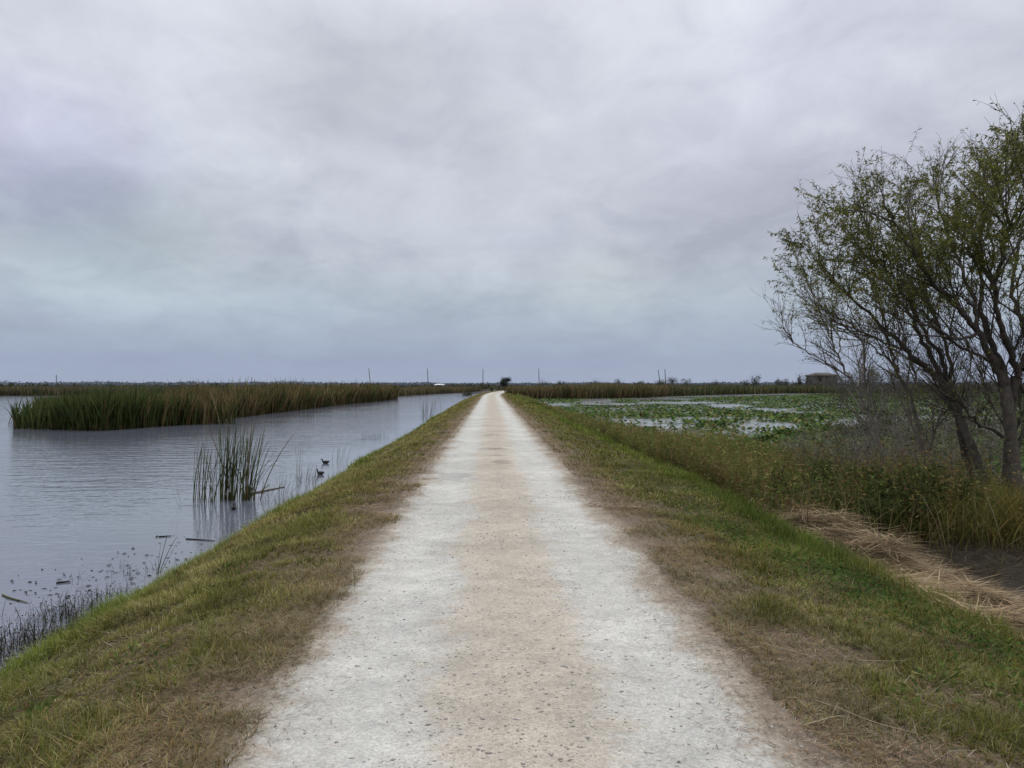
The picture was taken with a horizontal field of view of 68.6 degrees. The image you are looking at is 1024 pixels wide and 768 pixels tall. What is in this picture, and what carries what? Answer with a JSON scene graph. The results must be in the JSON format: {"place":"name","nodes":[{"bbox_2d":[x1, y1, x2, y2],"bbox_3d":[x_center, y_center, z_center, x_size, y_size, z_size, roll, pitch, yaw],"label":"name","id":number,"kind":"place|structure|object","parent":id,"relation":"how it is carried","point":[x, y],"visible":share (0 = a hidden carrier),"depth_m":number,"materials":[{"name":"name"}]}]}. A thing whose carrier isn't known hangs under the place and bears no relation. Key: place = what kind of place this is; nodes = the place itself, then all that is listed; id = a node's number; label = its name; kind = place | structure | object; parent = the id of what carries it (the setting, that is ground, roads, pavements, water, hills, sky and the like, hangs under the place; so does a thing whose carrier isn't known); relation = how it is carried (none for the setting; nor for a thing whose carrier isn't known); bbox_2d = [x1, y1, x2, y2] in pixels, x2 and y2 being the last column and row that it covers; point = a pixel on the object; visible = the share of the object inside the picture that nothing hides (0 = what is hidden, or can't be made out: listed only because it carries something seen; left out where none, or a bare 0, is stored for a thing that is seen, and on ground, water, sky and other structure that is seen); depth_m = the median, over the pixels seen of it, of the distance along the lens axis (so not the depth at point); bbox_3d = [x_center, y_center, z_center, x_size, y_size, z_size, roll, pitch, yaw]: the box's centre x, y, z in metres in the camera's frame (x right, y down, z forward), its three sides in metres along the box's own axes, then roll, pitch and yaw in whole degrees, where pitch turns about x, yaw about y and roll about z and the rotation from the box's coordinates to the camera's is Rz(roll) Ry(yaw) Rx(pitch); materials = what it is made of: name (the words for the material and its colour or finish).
{"place":"outdoors","nodes":[
{"label":"outdoors","id":0,"kind":"place"},
{"bbox_2d":[0,392,483,669],"bbox_3d":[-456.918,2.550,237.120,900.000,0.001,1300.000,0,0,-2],"label":"water","id":1,"kind":"structure","parent":0,"point":[96,501],"depth_m":18.50,"materials":[{"name":"grey liquid"}]},
{"bbox_2d":[2,594,27,602],"bbox_3d":[-5.892,2.540,8.883,0.595,0.023,0.035,0,0,33],"label":"floating stick","id":2,"kind":"object","parent":1,"relation":"on","point":[4,595],"visible":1,"depth_m":8.89,"materials":[{"name":"brown wood"}]},
{"bbox_2d":[9,535,201,610],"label":"floating leaves","id":3,"kind":"object","parent":1,"relation":"on","point":[157,536],"visible":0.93,"depth_m":9.91,"materials":[{"name":"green plant"}]},
{"bbox_2d":[0,385,313,395],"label":"reed belt","id":4,"kind":"object","parent":1,"relation":"on","point":[15,390],"visible":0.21,"depth_m":169.31,"materials":[{"name":"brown plant"}]},
{"bbox_2d":[155,537,176,573],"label":"cattail clump","id":5,"kind":"object","parent":1,"relation":"on","point":[157,570],"visible":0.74,"depth_m":10.13,"materials":[{"name":"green plant"}]},
{"bbox_2d":[193,441,205,501],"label":"cattail clump","id":6,"kind":"object","parent":1,"relation":"on","point":[199,483],"visible":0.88,"depth_m":16.23,"materials":[{"name":"green plant"}]},
{"bbox_2d":[186,538,214,540],"bbox_3d":[-5.089,2.540,12.257,0.547,0.024,0.030,0,0,15],"label":"floating stick","id":7,"kind":"object","parent":1,"relation":"on","point":[198,539],"visible":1,"depth_m":12.25,"materials":[{"name":"brown wood"}]},
{"bbox_2d":[6,376,401,430],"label":"cattail bed","id":8,"kind":"object","parent":1,"relation":"on","point":[101,410],"visible":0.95,"depth_m":46.96,"materials":[{"name":"green plant"}]},
{"bbox_2d":[200,443,228,502],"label":"cattail clump","id":9,"kind":"object","parent":1,"relation":"on","point":[211,491],"visible":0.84,"depth_m":16.29,"materials":[{"name":"green plant"}]},
{"bbox_2d":[203,418,249,501],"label":"cattail clump","id":10,"kind":"object","parent":1,"relation":"on","point":[223,493],"visible":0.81,"depth_m":16.46,"materials":[{"name":"green plant"}]},
{"bbox_2d":[210,424,252,500],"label":"cattail clump","id":11,"kind":"object","parent":1,"relation":"on","point":[232,495],"visible":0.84,"depth_m":16.47,"materials":[{"name":"green plant"}]},
{"bbox_2d":[0,391,472,669],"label":"water weed","id":12,"kind":"object","parent":1,"relation":"on","point":[24,636],"visible":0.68,"depth_m":7.88,"materials":[{"name":"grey plant"}]},
{"bbox_2d":[223,420,294,500],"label":"cattail clump","id":13,"kind":"object","parent":1,"relation":"on","point":[249,492],"visible":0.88,"depth_m":16.50,"materials":[{"name":"green plant"}]},
{"bbox_2d":[257,484,282,492],"bbox_3d":[-5.905,2.489,17.843,0.068,0.148,1.510,0,0,20],"label":"floating stick","id":14,"kind":"object","parent":1,"relation":"on","point":[268,489],"visible":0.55,"depth_m":17.97,"materials":[{"name":"brown wood"}]},
{"bbox_2d":[261,472,300,494],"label":"cattail clump","id":15,"kind":"object","parent":1,"relation":"on","point":[278,487],"visible":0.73,"depth_m":17.45,"materials":[{"name":"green plant"}]},
{"bbox_2d":[282,465,318,490],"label":"cattail clump","id":16,"kind":"object","parent":1,"relation":"on","point":[306,480],"visible":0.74,"depth_m":17.98,"materials":[{"name":"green plant"}]},
{"bbox_2d":[295,440,305,486],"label":"cattail clump","id":17,"kind":"object","parent":1,"relation":"on","point":[297,463],"visible":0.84,"depth_m":18.43,"materials":[{"name":"grey plant"}]},
{"bbox_2d":[420,398,440,415],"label":"cattail clump","id":18,"kind":"object","parent":1,"relation":"on","point":[431,411],"visible":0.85,"depth_m":60.63,"materials":[{"name":"grey plant"}]},
{"bbox_2d":[398,386,482,395],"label":"reed belt","id":19,"kind":"object","parent":1,"relation":"on","point":[407,390],"visible":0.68,"depth_m":195.52,"materials":[{"name":"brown plant"}]},
{"bbox_2d":[0,384,1023,767],"bbox_3d":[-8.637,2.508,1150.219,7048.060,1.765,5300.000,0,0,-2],"label":"ground","id":20,"kind":"structure","parent":0,"point":[964,556],"depth_m":5.58,"materials":[{"name":"green plant"}]},
{"bbox_2d":[0,390,503,767],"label":"grass","id":21,"kind":"structure","parent":20,"relation":"on","point":[136,603],"depth_m":5.50,"materials":[{"name":"green plant"}]},
{"bbox_2d":[497,376,511,386],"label":"tree","id":22,"kind":"object","parent":20,"relation":"on","point":[505,380],"visible":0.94,"depth_m":329.95,"materials":[{"name":"green plant"}]},
{"bbox_2d":[0,380,1022,385],"bbox_3d":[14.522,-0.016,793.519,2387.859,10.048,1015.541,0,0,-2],"label":"distant woods","id":23,"kind":"object","parent":20,"relation":"on","point":[249,383],"visible":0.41,"depth_m":922.01,"materials":[{"name":"green plant"}]},
{"bbox_2d":[0,411,1023,767],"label":"grass clippings","id":24,"kind":"object","parent":20,"relation":"on","point":[606,501],"depth_m":4.46,"materials":[{"name":"plant"}]},
{"bbox_2d":[763,643,808,655],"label":"dry stem","id":25,"kind":"object","parent":24,"relation":"on","point":[785,649],"visible":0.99,"depth_m":4.65,"materials":[{"name":"plant"}]},
{"bbox_2d":[815,700,916,733],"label":"dry stem","id":26,"kind":"object","parent":24,"relation":"on","point":[864,718],"visible":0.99,"depth_m":3.67,"materials":[{"name":"plant"}]},
{"bbox_2d":[0,382,1023,390],"bbox_3d":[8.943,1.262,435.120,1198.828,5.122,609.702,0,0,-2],"label":"marsh scrub","id":27,"kind":"object","parent":20,"relation":"on","point":[488,387],"visible":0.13,"depth_m":289.75,"materials":[{"name":"green plant"}]},
{"bbox_2d":[0,392,1023,767],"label":"grass","id":28,"kind":"structure","parent":20,"relation":"on","point":[1004,732],"depth_m":5.49,"materials":[{"name":"green plant"}]},
{"bbox_2d":[803,716,849,725],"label":"dry stem","id":29,"kind":"object","parent":28,"relation":"on","point":[821,720],"visible":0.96,"depth_m":3.64,"materials":[{"name":"plant"}]},
{"bbox_2d":[533,378,549,386],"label":"tree","id":30,"kind":"object","parent":20,"relation":"on","point":[541,384],"visible":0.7,"depth_m":300.48,"materials":[{"name":"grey plant"}]},
{"bbox_2d":[559,417,899,572],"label":"tall grass","id":31,"kind":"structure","parent":20,"relation":"on","point":[837,550],"depth_m":10.09,"materials":[{"name":"green plant"}]},
{"bbox_2d":[515,393,1023,553],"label":"marsh weeds","id":32,"kind":"object","parent":20,"relation":"on","point":[726,463],"visible":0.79,"depth_m":13.65,"materials":[{"name":"green plant"}]},
{"bbox_2d":[772,464,791,500],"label":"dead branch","id":33,"kind":"object","parent":32,"relation":"on","point":[784,480],"visible":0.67,"depth_m":12.38,"materials":[{"name":"brown wood"}]},
{"bbox_2d":[774,378,783,386],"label":"tree","id":34,"kind":"object","parent":20,"relation":"on","point":[777,383],"visible":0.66,"depth_m":234.63,"materials":[{"name":"grey plant"}]},
{"bbox_2d":[748,468,829,516],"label":"leafy bush","id":35,"kind":"object","parent":20,"relation":"on","point":[790,476],"visible":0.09,"depth_m":13.34,"materials":[{"name":"green plant"}]},
{"bbox_2d":[771,424,859,471],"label":"bare shrub","id":36,"kind":"object","parent":20,"relation":"on","point":[804,454],"visible":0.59,"depth_m":17.20,"materials":[{"name":"brown plant"}]},
{"bbox_2d":[750,238,907,468],"bbox_3d":[6.623,-0.444,16.059,4.131,5.775,1.932,0,0,-23],"label":"willow tree","id":37,"kind":"object","parent":20,"relation":"on","point":[835,369],"visible":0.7,"depth_m":16.00,"materials":[{"name":"green plant"}]},
{"bbox_2d":[799,457,882,506],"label":"leafy bush","id":38,"kind":"object","parent":20,"relation":"on","point":[819,467],"visible":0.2,"depth_m":13.90,"materials":[{"name":"green plant"}]},
{"bbox_2d":[790,409,911,471],"bbox_3d":[7.829,1.491,17.064,2.313,2.136,2.521,0,0,-36],"label":"bare shrub","id":39,"kind":"object","parent":20,"relation":"on","point":[849,439],"visible":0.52,"depth_m":17.05,"materials":[{"name":"brown plant"}]},
{"bbox_2d":[719,487,1023,652],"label":"dead reeds","id":40,"kind":"object","parent":20,"relation":"on","point":[985,595],"visible":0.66,"depth_m":8.99,"materials":[{"name":"plant"}]},
{"bbox_2d":[816,465,947,541],"bbox_3d":[6.085,1.902,11.987,2.107,1.153,2.010,0,0,-2],"label":"leafy bush","id":41,"kind":"object","parent":20,"relation":"on","point":[888,497],"visible":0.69,"depth_m":11.68,"materials":[{"name":"green plant"}]},
{"bbox_2d":[763,147,1001,495],"bbox_3d":[6.765,-1.168,14.584,5.318,7.219,3.719,0,0,-28],"label":"willow tree","id":42,"kind":"object","parent":20,"relation":"on","point":[964,437],"visible":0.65,"depth_m":14.02,"materials":[{"name":"green plant"}]},
{"bbox_2d":[825,415,939,477],"bbox_3d":[7.894,1.536,16.220,2.328,1.787,1.807,0,0,43],"label":"bare shrub","id":43,"kind":"object","parent":20,"relation":"on","point":[889,449],"visible":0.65,"depth_m":16.16,"materials":[{"name":"grey plant"}]},
{"bbox_2d":[828,403,939,467],"bbox_3d":[8.861,1.350,18.097,2.359,2.062,2.197,0,0,-2],"label":"bare shrub","id":44,"kind":"object","parent":20,"relation":"on","point":[879,435],"visible":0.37,"depth_m":17.73,"materials":[{"name":"brown plant"}]},
{"bbox_2d":[779,224,997,470],"bbox_3d":[7.128,-0.447,15.025,4.118,5.841,2.716,0,0,-2],"label":"willow tree","id":45,"kind":"object","parent":20,"relation":"on","point":[920,440],"visible":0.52,"depth_m":14.89,"materials":[{"name":"green plant"}]},
{"bbox_2d":[841,402,982,467],"bbox_3d":[10.160,1.328,19.047,3.001,2.143,2.071,0,0,-14],"label":"bare shrub","id":46,"kind":"object","parent":20,"relation":"on","point":[886,420],"visible":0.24,"depth_m":19.05,"materials":[{"name":"grey plant"}]},
{"bbox_2d":[809,94,1023,499],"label":"willow tree","id":47,"kind":"object","parent":20,"relation":"on","point":[1010,389],"visible":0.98,"depth_m":12.63,"materials":[{"name":"green plant"}]},
{"bbox_2d":[857,458,989,521],"bbox_3d":[6.795,1.867,12.700,1.841,1.286,2.076,0,0,-2],"label":"leafy bush","id":48,"kind":"object","parent":20,"relation":"on","point":[934,482],"visible":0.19,"depth_m":12.22,"materials":[{"name":"green plant"}]},
{"bbox_2d":[824,457,1023,580],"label":"bunch grass","id":49,"kind":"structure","parent":20,"relation":"on","point":[1001,517],"depth_m":11.36,"materials":[{"name":"green plant"}]},
{"bbox_2d":[883,406,987,480],"bbox_3d":[9.382,1.395,16.893,2.005,1.950,2.283,0,0,-2],"label":"bare shrub","id":50,"kind":"object","parent":20,"relation":"on","point":[928,440],"visible":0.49,"depth_m":16.61,"materials":[{"name":"brown plant"}]},
{"bbox_2d":[883,402,988,476],"bbox_3d":[10.107,1.380,18.129,2.286,2.011,2.193,0,0,-2],"label":"bare shrub","id":51,"kind":"object","parent":20,"relation":"on","point":[944,433],"visible":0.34,"depth_m":17.96,"materials":[{"name":"brown plant"}]},
{"bbox_2d":[920,403,1019,474],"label":"bare shrub","id":52,"kind":"object","parent":20,"relation":"on","point":[977,440],"visible":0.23,"depth_m":19.37,"materials":[{"name":"brown plant"}]},
{"bbox_2d":[948,408,1023,479],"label":"bare shrub","id":53,"kind":"object","parent":20,"relation":"on","point":[991,454],"visible":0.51,"depth_m":18.30,"materials":[{"name":"grey plant"}]},
{"bbox_2d":[0,0,1023,383],"label":"sky","id":54,"kind":"structure","parent":0,"point":[467,191],"materials":[{"name":"grey"}]},
{"bbox_2d":[147,391,955,767],"bbox_3d":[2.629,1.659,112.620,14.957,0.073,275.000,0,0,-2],"label":"road","id":55,"kind":"structure","parent":0,"point":[493,439],"depth_m":4.57,"materials":[{"name":"grey gravel"}]},
{"bbox_2d":[654,379,666,384],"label":"tree","id":56,"kind":"object","parent":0,"point":[658,382],"visible":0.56,"depth_m":268.62,"materials":[{"name":"grey plant"}]},
{"bbox_2d":[540,393,1023,476],"bbox_3d":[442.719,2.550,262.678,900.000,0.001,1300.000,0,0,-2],"label":"water","id":57,"kind":"structure","parent":0,"point":[751,423],"depth_m":75.09,"materials":[{"name":"grey liquid"}]},
{"bbox_2d":[504,382,676,398],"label":"reed belt","id":58,"kind":"object","parent":57,"relation":"on","point":[597,391],"visible":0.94,"depth_m":133.72,"materials":[{"name":"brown plant"}]},
{"bbox_2d":[667,376,679,384],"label":"tree","id":59,"kind":"object","parent":57,"relation":"on","point":[671,381],"visible":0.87,"depth_m":259.62,"materials":[{"name":"grey plant"}]},
{"bbox_2d":[749,373,760,385],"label":"tree","id":60,"kind":"object","parent":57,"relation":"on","point":[755,381],"visible":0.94,"depth_m":239.71,"materials":[{"name":"grey plant"}]},
{"bbox_2d":[535,393,1023,475],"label":"lily pads","id":61,"kind":"object","parent":57,"relation":"on","point":[773,415],"visible":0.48,"depth_m":59.67,"materials":[{"name":"green plant"}]},
{"bbox_2d":[793,373,802,386],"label":"tree","id":62,"kind":"object","parent":57,"relation":"on","point":[798,381],"visible":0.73,"depth_m":229.71,"materials":[{"name":"grey plant"}]},
{"bbox_2d":[779,420,826,457],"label":"bare shrub","id":63,"kind":"object","parent":57,"relation":"on","point":[804,435],"visible":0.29,"depth_m":20.53,"materials":[{"name":"green plant"}]},
{"bbox_2d":[797,375,810,386],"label":"tree","id":64,"kind":"object","parent":57,"relation":"on","point":[803,379],"visible":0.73,"depth_m":234.56,"materials":[{"name":"grey plant"}]},
{"bbox_2d":[805,373,817,385],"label":"tree","id":65,"kind":"object","parent":57,"relation":"on","point":[811,380],"visible":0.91,"depth_m":221.77,"materials":[{"name":"grey plant"}]},
{"bbox_2d":[629,383,996,395],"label":"reed belt","id":66,"kind":"object","parent":57,"relation":"on","point":[704,389],"visible":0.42,"depth_m":190.60,"materials":[{"name":"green plant"}]},
{"bbox_2d":[805,373,834,384],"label":"house","id":67,"kind":"structure","parent":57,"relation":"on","point":[820,378],"depth_m":230.10,"materials":[{"name":"grey"}]},
{"bbox_2d":[793,359,864,409],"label":"brush","id":68,"kind":"object","parent":57,"relation":"on","point":[836,390],"visible":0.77,"depth_m":75.10,"materials":[{"name":"grey plant"}]},
{"bbox_2d":[817,374,858,394],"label":"tree","id":69,"kind":"object","parent":57,"relation":"on","point":[835,384],"visible":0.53,"depth_m":150.25,"materials":[{"name":"grey plant"}]},
{"bbox_2d":[842,371,859,392],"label":"tree","id":70,"kind":"object","parent":57,"relation":"on","point":[850,382],"visible":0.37,"depth_m":169.89,"materials":[{"name":"grey plant"}]},
{"bbox_2d":[820,393,894,439],"bbox_3d":[16.093,1.456,34.406,3.493,2.388,4.487,0,0,-15],"label":"brush","id":71,"kind":"object","parent":57,"relation":"on","point":[841,429],"visible":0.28,"depth_m":34.12,"materials":[{"name":"grey plant"}]},
{"bbox_2d":[848,365,879,395],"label":"tree","id":72,"kind":"object","parent":57,"relation":"on","point":[866,379],"visible":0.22,"depth_m":139.91,"materials":[{"name":"grey plant"}]},
{"bbox_2d":[811,357,924,412],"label":"brush","id":73,"kind":"object","parent":57,"relation":"on","point":[856,397],"visible":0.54,"depth_m":61.70,"materials":[{"name":"grey plant"}]},
{"bbox_2d":[855,367,882,393],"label":"tree","id":74,"kind":"object","parent":57,"relation":"on","point":[870,380],"visible":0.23,"depth_m":159.58,"materials":[{"name":"grey plant"}]},
{"bbox_2d":[868,371,895,395],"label":"tree","id":75,"kind":"object","parent":57,"relation":"on","point":[881,384],"visible":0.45,"depth_m":149.88,"materials":[{"name":"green plant"}]},
{"bbox_2d":[848,391,929,431],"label":"brush","id":76,"kind":"object","parent":57,"relation":"on","point":[886,414],"visible":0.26,"depth_m":40.26,"materials":[{"name":"grey plant"}]},
{"bbox_2d":[880,368,905,394],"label":"tree","id":77,"kind":"object","parent":57,"relation":"on","point":[892,378],"visible":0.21,"depth_m":164.91,"materials":[{"name":"grey plant"}]},
{"bbox_2d":[888,373,911,393],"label":"tree","id":78,"kind":"object","parent":57,"relation":"on","point":[899,384],"visible":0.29,"depth_m":144.95,"materials":[{"name":"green plant"}]},
{"bbox_2d":[905,376,919,392],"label":"tree","id":79,"kind":"object","parent":57,"relation":"on","point":[912,384],"visible":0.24,"depth_m":180.06,"materials":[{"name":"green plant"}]},
{"bbox_2d":[869,364,965,408],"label":"brush","id":80,"kind":"object","parent":57,"relation":"on","point":[897,383],"visible":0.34,"depth_m":69.78,"materials":[{"name":"grey plant"}]},
{"bbox_2d":[864,373,980,415],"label":"brush","id":81,"kind":"object","parent":57,"relation":"on","point":[920,398],"visible":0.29,"depth_m":59.98,"materials":[{"name":"grey plant"}]},
{"bbox_2d":[891,388,1002,436],"bbox_3d":[21.092,1.320,35.802,5.345,2.666,5.482,0,0,-2],"label":"brush","id":82,"kind":"object","parent":57,"relation":"on","point":[980,428],"visible":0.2,"depth_m":35.95,"materials":[{"name":"green plant"}]},
{"bbox_2d":[942,396,1023,437],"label":"brush","id":83,"kind":"object","parent":57,"relation":"on","point":[991,424],"visible":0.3,"depth_m":34.08,"materials":[{"name":"green plant"}]},
{"bbox_2d":[942,365,1023,409],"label":"brush","id":84,"kind":"object","parent":57,"relation":"on","point":[976,393],"visible":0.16,"depth_m":71.65,"materials":[{"name":"green plant"}]},
{"bbox_2d":[982,378,997,393],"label":"tree","id":85,"kind":"object","parent":57,"relation":"on","point":[988,385],"visible":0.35,"depth_m":179.50,"materials":[{"name":"green plant"}]},
{"bbox_2d":[962,372,1023,415],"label":"brush","id":86,"kind":"object","parent":57,"relation":"on","point":[995,400],"visible":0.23,"depth_m":58.27,"materials":[{"name":"green plant"}]},
{"bbox_2d":[983,373,1023,406],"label":"brush","id":87,"kind":"object","parent":57,"relation":"on","point":[998,391],"visible":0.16,"depth_m":66.44,"materials":[{"name":"green plant"}]}
]}

